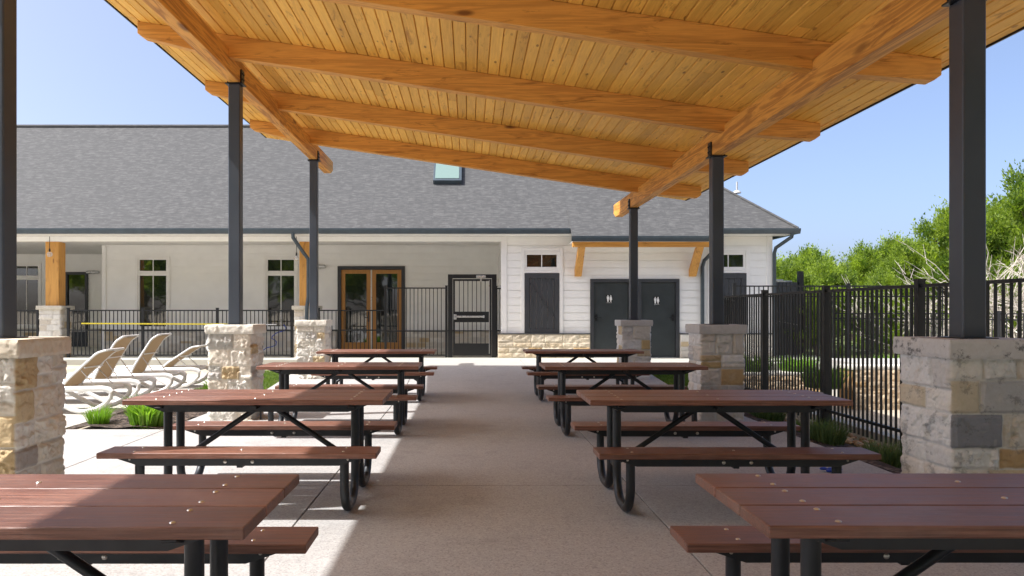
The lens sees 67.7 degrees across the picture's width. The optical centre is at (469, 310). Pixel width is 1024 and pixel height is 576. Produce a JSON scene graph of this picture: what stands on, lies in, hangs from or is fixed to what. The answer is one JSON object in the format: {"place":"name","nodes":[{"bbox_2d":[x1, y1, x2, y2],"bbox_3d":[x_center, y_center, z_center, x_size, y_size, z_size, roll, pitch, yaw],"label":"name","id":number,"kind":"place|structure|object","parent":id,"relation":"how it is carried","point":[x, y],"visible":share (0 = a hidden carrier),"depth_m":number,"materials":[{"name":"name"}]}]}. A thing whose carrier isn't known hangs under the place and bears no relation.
{"place":"outdoors","nodes":[
{"label":"outdoors","id":0,"kind":"place"},
{"bbox_2d":[78,402,116,423],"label":"ornamental grass","id":1,"kind":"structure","parent":0,"point":[104,417],"depth_m":9.19,"materials":[{"name":"green plant"}]},
{"bbox_2d":[62,374,206,428],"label":"pool deck","id":2,"kind":"structure","parent":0,"point":[72,419],"depth_m":12.06,"materials":[{"name":"beige concrete"}]},
{"bbox_2d":[63,347,132,413],"bbox_3d":[-5.785,0.946,10.520,2.021,0.866,0.633,0,0,0],"label":"sun lounger","id":3,"kind":"object","parent":2,"relation":"on","point":[74,382],"visible":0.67,"depth_m":10.43,"materials":[{"name":"white plastic"}]},
{"bbox_2d":[62,334,156,402],"bbox_3d":[-5.885,0.872,11.600,2.021,1.015,0.633,0,0,0],"label":"sun lounger","id":4,"kind":"object","parent":2,"relation":"on","point":[110,363],"visible":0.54,"depth_m":11.54,"materials":[{"name":"white plastic"}]},
{"bbox_2d":[65,333,186,395],"bbox_3d":[-5.805,0.876,12.660,2.021,1.007,0.633,0,0,0],"label":"sun lounger","id":5,"kind":"object","parent":2,"relation":"on","point":[143,360],"visible":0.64,"depth_m":12.58,"materials":[{"name":"white plastic"}]},
{"bbox_2d":[95,344,208,387],"bbox_3d":[-5.805,0.997,13.900,2.021,0.764,0.633,0,0,0],"label":"sun lounger","id":6,"kind":"object","parent":2,"relation":"on","point":[172,365],"visible":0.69,"depth_m":13.68,"materials":[{"name":"white plastic"}]},
{"bbox_2d":[188,370,289,388],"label":"grass","id":7,"kind":"structure","parent":0,"point":[271,378],"depth_m":14.94,"materials":[{"name":"green plant"}]},
{"bbox_2d":[63,347,816,364],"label":"porch floor","id":8,"kind":"structure","parent":0,"point":[127,360],"depth_m":19.02,"materials":[{"name":"grey concrete"}]},
{"bbox_2d":[17,310,38,336],"bbox_3d":[-14.000,0.651,19.420,6.060,1.468,0.060,0,0,0],"label":"fence","id":9,"kind":"object","parent":8,"relation":"on","point":[37,325],"visible":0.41,"depth_m":19.41,"materials":[{"name":"black metal"}]},
{"bbox_2d":[67,308,292,357],"bbox_3d":[-7.370,0.651,19.420,5.770,1.468,0.070,0,0,0],"label":"fence","id":10,"kind":"object","parent":8,"relation":"on","point":[143,329],"visible":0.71,"depth_m":19.41,"materials":[{"name":"black metal"}]},
{"bbox_2d":[81,323,275,324],"bbox_3d":[-7.375,0.328,19.360,4.950,0.063,0.036,0,0,0],"label":"reach pole","id":11,"kind":"object","parent":10,"relation":"attached to","point":[166,323],"visible":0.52,"depth_m":19.35,"materials":[{"name":"yellow plastic"}]},
{"bbox_2d":[318,308,383,348],"bbox_3d":[-3.007,0.651,19.420,1.705,1.468,0.060,0,0,0],"label":"fence","id":12,"kind":"object","parent":8,"relation":"on","point":[360,329],"visible":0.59,"depth_m":19.41,"materials":[{"name":"black metal"}]},
{"bbox_2d":[17,124,800,357],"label":"pool house","id":13,"kind":"structure","parent":8,"relation":"on","point":[135,216],"depth_m":20.05,"materials":[{"name":"paint"}]},
{"bbox_2d":[17,263,40,327],"bbox_3d":[-14.815,-0.530,25.500,1.010,2.170,0.100,0,0,0],"label":"window","id":14,"kind":"structure","parent":13,"relation":"in","point":[28,274],"depth_m":25.52,"materials":[{"name":"glass"}]},
{"bbox_2d":[47,237,52,256],"bbox_3d":[-10.620,-1.626,19.280,0.136,0.518,0.136,0,0,0],"label":"pendant lamp","id":15,"kind":"object","parent":13,"relation":"hanging from","point":[49,253],"visible":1,"depth_m":19.26,"materials":[{"name":"white metal"}]},
{"bbox_2d":[65,272,88,346],"bbox_3d":[-13.120,-0.060,25.485,0.760,2.490,0.130,0,0,0],"label":"side door","id":16,"kind":"structure","parent":13,"relation":"in","point":[76,283],"depth_m":25.48,"materials":[{"name":"grey paint"}]},
{"bbox_2d":[86,270,99,273],"bbox_3d":[-12.550,-1.295,25.407,0.450,0.140,0.144,0,0,0],"label":"wall lamp","id":17,"kind":"object","parent":13,"relation":"attached to","point":[93,272],"visible":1,"depth_m":25.34,"materials":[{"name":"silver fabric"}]},
{"bbox_2d":[135,256,169,328],"bbox_3d":[-9.130,-0.520,22.000,1.000,2.150,0.100,0,0,0],"label":"window","id":18,"kind":"structure","parent":13,"relation":"in","point":[152,273],"depth_m":22.02,"materials":[{"name":"glass"}]},
{"bbox_2d":[263,256,297,329],"bbox_3d":[-5.435,-0.520,22.000,0.990,2.150,0.100,0,0,0],"label":"window","id":19,"kind":"structure","parent":13,"relation":"in","point":[280,273],"depth_m":22.02,"materials":[{"name":"glass"}]},
{"bbox_2d":[294,237,298,260],"bbox_3d":[-4.370,-1.576,19.280,0.136,0.618,0.136,0,0,0],"label":"pendant lamp","id":20,"kind":"object","parent":13,"relation":"hanging from","point":[296,257],"visible":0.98,"depth_m":19.25,"materials":[{"name":"white glass"}]},
{"bbox_2d":[318,264,325,268],"bbox_3d":[-4.330,-1.275,21.897,0.450,0.140,0.144,0,0,0],"label":"wall lamp","id":21,"kind":"object","parent":13,"relation":"attached to","point":[320,266],"visible":0.48,"depth_m":21.84,"materials":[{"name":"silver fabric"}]},
{"bbox_2d":[341,270,370,348],"bbox_3d":[-3.264,-0.009,21.952,0.847,2.364,0.115,0,0,0],"label":"glazed door","id":22,"kind":"structure","parent":13,"relation":"in","point":[355,284],"depth_m":21.99,"materials":[{"name":"brown wood"}]},
{"bbox_2d":[372,270,400,348],"bbox_3d":[-2.376,-0.009,21.987,0.847,2.364,0.045,0,0,0],"label":"glazed door","id":23,"kind":"structure","parent":13,"relation":"in","point":[391,278],"depth_m":21.99,"materials":[{"name":"brown wood"}]},
{"bbox_2d":[524,251,558,269],"bbox_3d":[1.845,-1.275,19.350,0.930,0.480,0.100,0,0,0],"label":"window","id":24,"kind":"structure","parent":13,"relation":"in","point":[533,260],"depth_m":19.37,"materials":[{"name":"paint"}]},
{"bbox_2d":[606,294,611,303],"bbox_3d":[3.560,-0.305,19.337,0.156,0.230,0.013,0,0,0],"label":"restroom sign","id":25,"kind":"object","parent":13,"relation":"attached to","point":[608,298],"visible":1,"depth_m":19.33,"materials":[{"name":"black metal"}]},
{"bbox_2d":[594,282,627,357],"bbox_3d":[3.600,0.229,19.345,0.890,1.911,0.150,0,0,0],"label":"restroom door","id":26,"kind":"structure","parent":13,"relation":"in","point":[605,315],"depth_m":19.34,"materials":[{"name":"paint"}]},
{"bbox_2d":[653,296,659,304],"bbox_3d":[4.760,-0.260,19.337,0.156,0.230,0.013,0,0,0],"label":"restroom sign","id":27,"kind":"object","parent":13,"relation":"attached to","point":[656,300],"visible":1,"depth_m":19.33,"materials":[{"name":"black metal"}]},
{"bbox_2d":[641,282,675,357],"bbox_3d":[4.805,0.229,19.345,0.880,1.911,0.150,0,0,0],"label":"restroom door","id":28,"kind":"structure","parent":13,"relation":"in","point":[662,332],"depth_m":19.34,"materials":[{"name":"paint"}]},
{"bbox_2d":[724,251,745,269],"bbox_3d":[6.585,-1.275,19.350,0.930,0.480,0.100,0,0,0],"label":"window","id":29,"kind":"structure","parent":13,"relation":"in","point":[733,260],"depth_m":19.37,"materials":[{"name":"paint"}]},
{"bbox_2d":[384,285,447,357],"bbox_3d":[-1.355,0.366,19.420,1.620,2.038,0.070,0,0,0],"label":"fence","id":30,"kind":"object","parent":8,"relation":"on","point":[421,330],"visible":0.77,"depth_m":19.41,"materials":[{"name":"black metal"}]},
{"bbox_2d":[448,274,496,357],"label":"gate","id":31,"kind":"structure","parent":8,"relation":"on","point":[468,349],"depth_m":19.40,"materials":[{"name":"black metal"}]},
{"bbox_2d":[497,286,500,354],"bbox_3d":[0.762,0.366,19.770,0.125,2.038,0.040,0,0,0],"label":"fence","id":32,"kind":"object","parent":8,"relation":"on","point":[499,330],"visible":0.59,"depth_m":19.76,"materials":[{"name":"black metal"}]},
{"bbox_2d":[776,271,803,354],"bbox_3d":[8.510,0.160,21.125,0.860,2.450,1.550,0,0,0],"label":"service enclosure","id":33,"kind":"object","parent":8,"relation":"on","point":[800,277],"visible":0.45,"depth_m":20.40,"materials":[{"name":"grey paint"}]},
{"bbox_2d":[66,365,899,449],"bbox_3d":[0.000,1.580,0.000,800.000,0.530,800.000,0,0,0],"label":"ground","id":34,"kind":"structure","parent":0,"point":[71,368],"depth_m":13.24,"materials":[{"name":"green plant"}]},
{"bbox_2d":[68,411,207,428],"bbox_3d":[-4.160,1.369,10.770,1.180,0.060,3.660,0,0,0],"label":"mulch bed","id":35,"kind":"object","parent":34,"relation":"on","point":[120,420],"visible":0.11,"depth_m":9.35,"materials":[{"name":"brown soil"}]},
{"bbox_2d":[117,405,163,428],"bbox_3d":[-3.890,1.201,9.152,0.748,0.368,0.692,0,0,0],"label":"leafy plant","id":36,"kind":"object","parent":35,"relation":"on","point":[142,415],"visible":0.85,"depth_m":9.01,"materials":[{"name":"green plant"}]},
{"bbox_2d":[724,298,726,323],"bbox_3d":[5.302,0.641,15.568,0.075,1.888,4.956,0,0,22],"label":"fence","id":37,"kind":"object","parent":34,"relation":"on","point":[724,310],"visible":0.06,"depth_m":14.36,"materials":[{"name":"black metal"}]},
{"bbox_2d":[746,370,819,391],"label":"retaining wall","id":38,"kind":"structure","parent":34,"relation":"on","point":[779,381],"depth_m":16.53,"materials":[{"name":"beige stone"}]},
{"bbox_2d":[746,355,779,371],"bbox_3d":[6.281,1.168,16.934,1.278,0.534,1.316,0,0,0],"label":"shrub","id":39,"kind":"object","parent":38,"relation":"on","point":[755,364],"visible":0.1,"depth_m":16.76,"materials":[{"name":"green plant"}]},
{"bbox_2d":[744,413,901,472],"bbox_3d":[4.130,1.489,8.200,0.980,0.197,8.000,0,0,0],"label":"mulch bed","id":40,"kind":"object","parent":34,"relation":"on","point":[884,466],"visible":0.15,"depth_m":8.10,"materials":[{"name":"brown soil"}]},
{"bbox_2d":[752,413,786,421],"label":"ornamental grass","id":41,"kind":"object","parent":40,"relation":"on","point":[776,417],"depth_m":10.18,"materials":[{"name":"green plant"}]},
{"bbox_2d":[796,415,839,431],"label":"ornamental grass","id":42,"kind":"object","parent":40,"relation":"on","point":[799,424],"depth_m":9.15,"materials":[{"name":"green plant"}]},
{"bbox_2d":[818,392,822,424],"bbox_3d":[4.200,1.255,9.150,0.090,0.560,0.060,0,0,0],"label":"outlet box","id":43,"kind":"object","parent":40,"relation":"on","point":[819,413],"visible":0.2,"depth_m":9.14,"materials":[{"name":"black metal"}]},
{"bbox_2d":[846,432,902,468],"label":"ornamental grass","id":44,"kind":"object","parent":40,"relation":"on","point":[890,456],"depth_m":7.27,"materials":[{"name":"green plant"}]},
{"bbox_2d":[782,412,899,451],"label":"curb","id":45,"kind":"structure","parent":34,"relation":"on","point":[798,417],"depth_m":9.38,"materials":[{"name":"grey concrete"}]},
{"bbox_2d":[832,358,899,396],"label":"terrace","id":46,"kind":"structure","parent":34,"relation":"on","point":[893,360],"depth_m":15.63,"materials":[{"name":"beige stone"}]},
{"bbox_2d":[840,364,899,409],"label":"retaining wall","id":47,"kind":"structure","parent":34,"relation":"on","point":[893,387],"depth_m":14.03,"materials":[{"name":"beige stone"}]},
{"bbox_2d":[793,361,848,389],"bbox_3d":[6.634,1.165,14.180,1.297,0.540,1.354,0,0,0],"label":"shrub","id":48,"kind":"object","parent":47,"relation":"on","point":[819,376],"visible":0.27,"depth_m":14.04,"materials":[{"name":"green plant"}]},
{"bbox_2d":[724,278,1023,447],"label":"fence","id":49,"kind":"object","parent":34,"relation":"on","point":[736,309],"visible":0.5,"depth_m":8.98,"materials":[{"name":"black metal"}]},
{"bbox_2d":[836,311,1023,357],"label":"fence","id":50,"kind":"object","parent":34,"relation":"on","point":[998,323],"visible":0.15,"depth_m":18.84,"materials":[{"name":"black metal"}]},
{"bbox_2d":[0,366,1023,575],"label":"pavement","id":51,"kind":"structure","parent":0,"point":[484,470],"depth_m":5.69,"materials":[{"name":"grey concrete"}]},
{"bbox_2d":[0,336,70,473],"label":"stone pier","id":52,"kind":"structure","parent":51,"relation":"on","point":[33,375],"depth_m":4.79,"materials":[{"name":"stone"}]},
{"bbox_2d":[0,0,1023,338],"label":"pavilion","id":53,"kind":"structure","parent":52,"relation":"on","point":[648,100],"depth_m":8.75,"materials":[{"name":"wood"}]},
{"bbox_2d":[0,474,318,575],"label":"picnic table","id":54,"kind":"object","parent":51,"relation":"on","point":[81,524],"visible":1,"depth_m":2.53,"materials":[{"name":"brown wood"}]},
{"bbox_2d":[204,324,266,420],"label":"stone pier","id":55,"kind":"structure","parent":51,"relation":"on","point":[235,355],"depth_m":9.62,"materials":[{"name":"stone"}]},
{"bbox_2d":[96,389,396,510],"bbox_3d":[-1.520,1.000,5.700,1.830,0.764,1.460,0,0,0],"label":"picnic table","id":56,"kind":"object","parent":51,"relation":"on","point":[361,452],"visible":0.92,"depth_m":5.43,"materials":[{"name":"brown wood"}]},
{"bbox_2d":[295,320,332,378],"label":"stone pier","id":57,"kind":"structure","parent":51,"relation":"on","point":[313,336],"depth_m":14.57,"materials":[{"name":"stone"}]},
{"bbox_2d":[256,362,423,434],"bbox_3d":[-1.484,1.000,8.930,1.830,0.764,1.460,0,0,0],"label":"picnic table","id":58,"kind":"object","parent":51,"relation":"on","point":[398,401],"visible":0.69,"depth_m":8.77,"materials":[{"name":"brown wood"}]},
{"bbox_2d":[311,349,437,400],"bbox_3d":[-1.445,1.000,12.100,1.830,0.764,1.460,0,0,0],"label":"picnic table","id":59,"kind":"object","parent":51,"relation":"on","point":[419,374],"visible":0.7,"depth_m":11.74,"materials":[{"name":"brown wood"}]},
{"bbox_2d":[266,375,705,569],"bbox_3d":[-4.770,1.351,5.150,16.780,0.308,22.300,0,0,0],"label":"pavement joint","id":60,"kind":"object","parent":51,"relation":"on","point":[381,418],"visible":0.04,"depth_m":5.47,"materials":[{"name":"grey concrete"}]},
{"bbox_2d":[521,349,648,400],"bbox_3d":[1.795,1.000,12.140,1.830,0.764,1.460,0,0,0],"label":"picnic table","id":61,"kind":"object","parent":51,"relation":"on","point":[540,374],"visible":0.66,"depth_m":11.86,"materials":[{"name":"brown wood"}]},
{"bbox_2d":[536,362,707,435],"bbox_3d":[1.764,1.000,8.880,1.830,0.764,1.460,0,0,0],"label":"picnic table","id":62,"kind":"object","parent":51,"relation":"on","point":[563,402],"visible":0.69,"depth_m":8.71,"materials":[{"name":"brown wood"}]},
{"bbox_2d":[615,320,652,378],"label":"stone pier","id":63,"kind":"structure","parent":51,"relation":"on","point":[634,334],"depth_m":14.57,"materials":[{"name":"stone"}]},
{"bbox_2d":[685,324,747,420],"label":"stone pier","id":64,"kind":"structure","parent":51,"relation":"on","point":[717,351],"depth_m":9.62,"materials":[{"name":"stone"}]},
{"bbox_2d":[570,390,880,511],"bbox_3d":[1.763,1.000,5.670,1.830,0.764,1.460,0,0,0],"label":"picnic table","id":65,"kind":"object","parent":51,"relation":"on","point":[768,455],"visible":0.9,"depth_m":5.40,"materials":[{"name":"brown wood"}]},
{"bbox_2d":[819,467,842,471],"bbox_3d":[3.120,1.364,6.550,0.190,0.035,0.103,0,0,0],"label":"rag","id":66,"kind":"object","parent":51,"relation":"on","point":[828,469],"visible":0.42,"depth_m":6.56,"materials":[{"name":"blue fabric"}]},
{"bbox_2d":[670,473,1023,575],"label":"picnic table","id":67,"kind":"object","parent":51,"relation":"on","point":[916,523],"visible":1,"depth_m":2.55,"materials":[{"name":"brown wood"}]},
{"bbox_2d":[893,336,1023,472],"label":"stone pier","id":68,"kind":"structure","parent":51,"relation":"on","point":[962,405],"depth_m":4.63,"materials":[{"name":"stone"}]},
{"bbox_2d":[17,0,1023,264],"label":"sky","id":69,"kind":"structure","parent":0,"point":[884,166],"materials":[{"name":"blue"}]},
{"bbox_2d":[331,360,819,369],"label":"path","id":70,"kind":"structure","parent":0,"point":[479,362],"depth_m":17.89,"materials":[{"name":"beige concrete"}]},
{"bbox_2d":[769,355,819,371],"bbox_3d":[7.302,1.166,16.971,1.370,0.538,1.395,0,0,0],"label":"shrub","id":71,"kind":"object","parent":70,"relation":"on","point":[796,363],"visible":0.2,"depth_m":16.76,"materials":[{"name":"green plant"}]},
{"bbox_2d":[732,283,948,361],"bbox_3d":[8.915,0.441,17.900,5.455,2.188,0.085,0,0,0],"label":"fence","id":72,"kind":"object","parent":70,"relation":"on","point":[847,285],"visible":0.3,"depth_m":17.89,"materials":[{"name":"black metal"}]},
{"bbox_2d":[865,353,899,357],"bbox_3d":[9.589,1.167,17.295,1.314,0.537,1.304,0,0,0],"label":"shrub","id":73,"kind":"object","parent":70,"relation":"on","point":[888,356],"visible":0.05,"depth_m":17.38,"materials":[{"name":"green plant"}]},
{"bbox_2d":[653,373,688,389],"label":"grass","id":74,"kind":"structure","parent":0,"point":[668,379],"depth_m":14.37,"materials":[{"name":"green plant"}]},
{"bbox_2d":[798,417,858,445],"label":"ornamental grass","id":75,"kind":"object","parent":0,"point":[823,434],"depth_m":8.31,"materials":[{"name":"green plant"}]},
{"bbox_2d":[784,417,879,452],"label":"gravel","id":76,"kind":"structure","parent":0,"point":[851,439],"depth_m":8.94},
{"bbox_2d":[806,328,930,357],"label":"ground","id":77,"kind":"structure","parent":0,"point":[852,349],"depth_m":24.43,"materials":[{"name":"beige plant"}]},
{"bbox_2d":[776,254,791,276],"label":"juniper tree","id":78,"kind":"object","parent":77,"relation":"on","point":[777,266],"visible":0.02,"depth_m":25.56,"materials":[{"name":"green plant"}]},
{"bbox_2d":[777,250,810,265],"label":"juniper tree","id":79,"kind":"object","parent":77,"relation":"on","point":[786,260],"visible":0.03,"depth_m":40.81,"materials":[{"name":"green plant"}]},
{"bbox_2d":[776,258,844,330],"bbox_3d":[9.482,0.046,22.466,2.875,3.283,2.391,0,0,43],"label":"juniper tree","id":80,"kind":"object","parent":77,"relation":"on","point":[786,274],"visible":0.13,"depth_m":22.32,"materials":[{"name":"green plant"}]},
{"bbox_2d":[785,302,844,357],"bbox_3d":[9.161,0.649,20.332,1.633,2.003,1.628,0,0,19],"label":"juniper tree","id":81,"kind":"object","parent":77,"relation":"on","point":[815,330],"visible":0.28,"depth_m":20.08,"materials":[{"name":"green plant"}]},
{"bbox_2d":[783,248,851,338],"bbox_3d":[11.946,-0.276,26.797,3.137,3.987,3.632,0,0,20],"label":"juniper tree","id":82,"kind":"object","parent":77,"relation":"on","point":[802,262],"visible":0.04,"depth_m":26.76,"materials":[{"name":"green plant"}]},
{"bbox_2d":[789,239,859,284],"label":"juniper tree","id":83,"kind":"object","parent":77,"relation":"on","point":[807,249],"visible":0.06,"depth_m":42.20,"materials":[{"name":"green plant"}]},
{"bbox_2d":[804,258,870,340],"bbox_3d":[11.223,-0.024,23.679,2.798,3.442,2.806,0,0,16],"label":"juniper tree","id":84,"kind":"object","parent":77,"relation":"on","point":[833,274],"visible":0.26,"depth_m":23.40,"materials":[{"name":"green plant"}]},
{"bbox_2d":[834,239,887,287],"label":"juniper tree","id":85,"kind":"object","parent":77,"relation":"on","point":[860,260],"visible":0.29,"depth_m":40.92,"materials":[{"name":"green plant"}]},
{"bbox_2d":[852,295,913,357],"bbox_3d":[11.544,0.555,20.902,1.738,2.208,2.012,0,0,-24],"label":"juniper tree","id":86,"kind":"object","parent":77,"relation":"on","point":[893,321],"visible":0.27,"depth_m":20.61,"materials":[{"name":"green plant"}]},
{"bbox_2d":[840,265,930,353],"bbox_3d":[12.538,0.154,22.685,2.794,3.067,2.413,0,0,-27],"label":"juniper tree","id":87,"kind":"object","parent":77,"relation":"on","point":[887,280],"visible":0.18,"depth_m":22.41,"materials":[{"name":"green plant"}]},
{"bbox_2d":[852,229,922,276],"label":"juniper tree","id":88,"kind":"object","parent":77,"relation":"on","point":[887,243],"visible":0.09,"depth_m":41.69,"materials":[{"name":"green plant"}]},
{"bbox_2d":[779,268,1017,353],"bbox_3d":[11.622,0.222,20.812,7.446,2.657,4.044,0,0,0],"label":"brush heap","id":89,"kind":"object","parent":77,"relation":"on","point":[894,306],"visible":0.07,"depth_m":20.23,"materials":[{"name":"brown wood"}]},
{"bbox_2d":[852,241,948,328],"bbox_3d":[13.674,-0.262,24.126,3.450,3.939,2.870,0,0,0],"label":"juniper tree","id":90,"kind":"object","parent":77,"relation":"on","point":[899,255],"visible":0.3,"depth_m":23.70,"materials":[{"name":"green plant"}]},
{"bbox_2d":[844,261,1023,357],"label":"brush heap","id":91,"kind":"object","parent":77,"relation":"on","point":[1014,317],"visible":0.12,"depth_m":19.23,"materials":[{"name":"brown wood"}]},
{"bbox_2d":[895,236,1023,315],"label":"brush heap","id":92,"kind":"object","parent":91,"relation":"on","point":[1020,259],"visible":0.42,"depth_m":20.22,"materials":[{"name":"brown wood"}]},
{"bbox_2d":[899,196,1018,333],"bbox_3d":[15.710,-1.026,24.201,4.337,5.586,4.325,0,0,0],"label":"juniper tree","id":93,"kind":"object","parent":77,"relation":"on","point":[937,228],"visible":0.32,"depth_m":24.32,"materials":[{"name":"green plant"}]},
{"bbox_2d":[940,159,1023,300],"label":"juniper tree","id":94,"kind":"object","parent":77,"relation":"on","point":[1012,217],"visible":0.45,"depth_m":23.34,"materials":[{"name":"green plant"}]},
{"bbox_2d":[988,177,1023,246],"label":"juniper tree","id":95,"kind":"object","parent":77,"relation":"on","point":[1002,196],"visible":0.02,"depth_m":26.50,"materials":[{"name":"green plant"}]},
{"bbox_2d":[990,266,1023,337],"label":"juniper tree","id":96,"kind":"object","parent":77,"relation":"on","point":[1015,311],"visible":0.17,"depth_m":21.30,"materials":[{"name":"green plant"}]}
]}

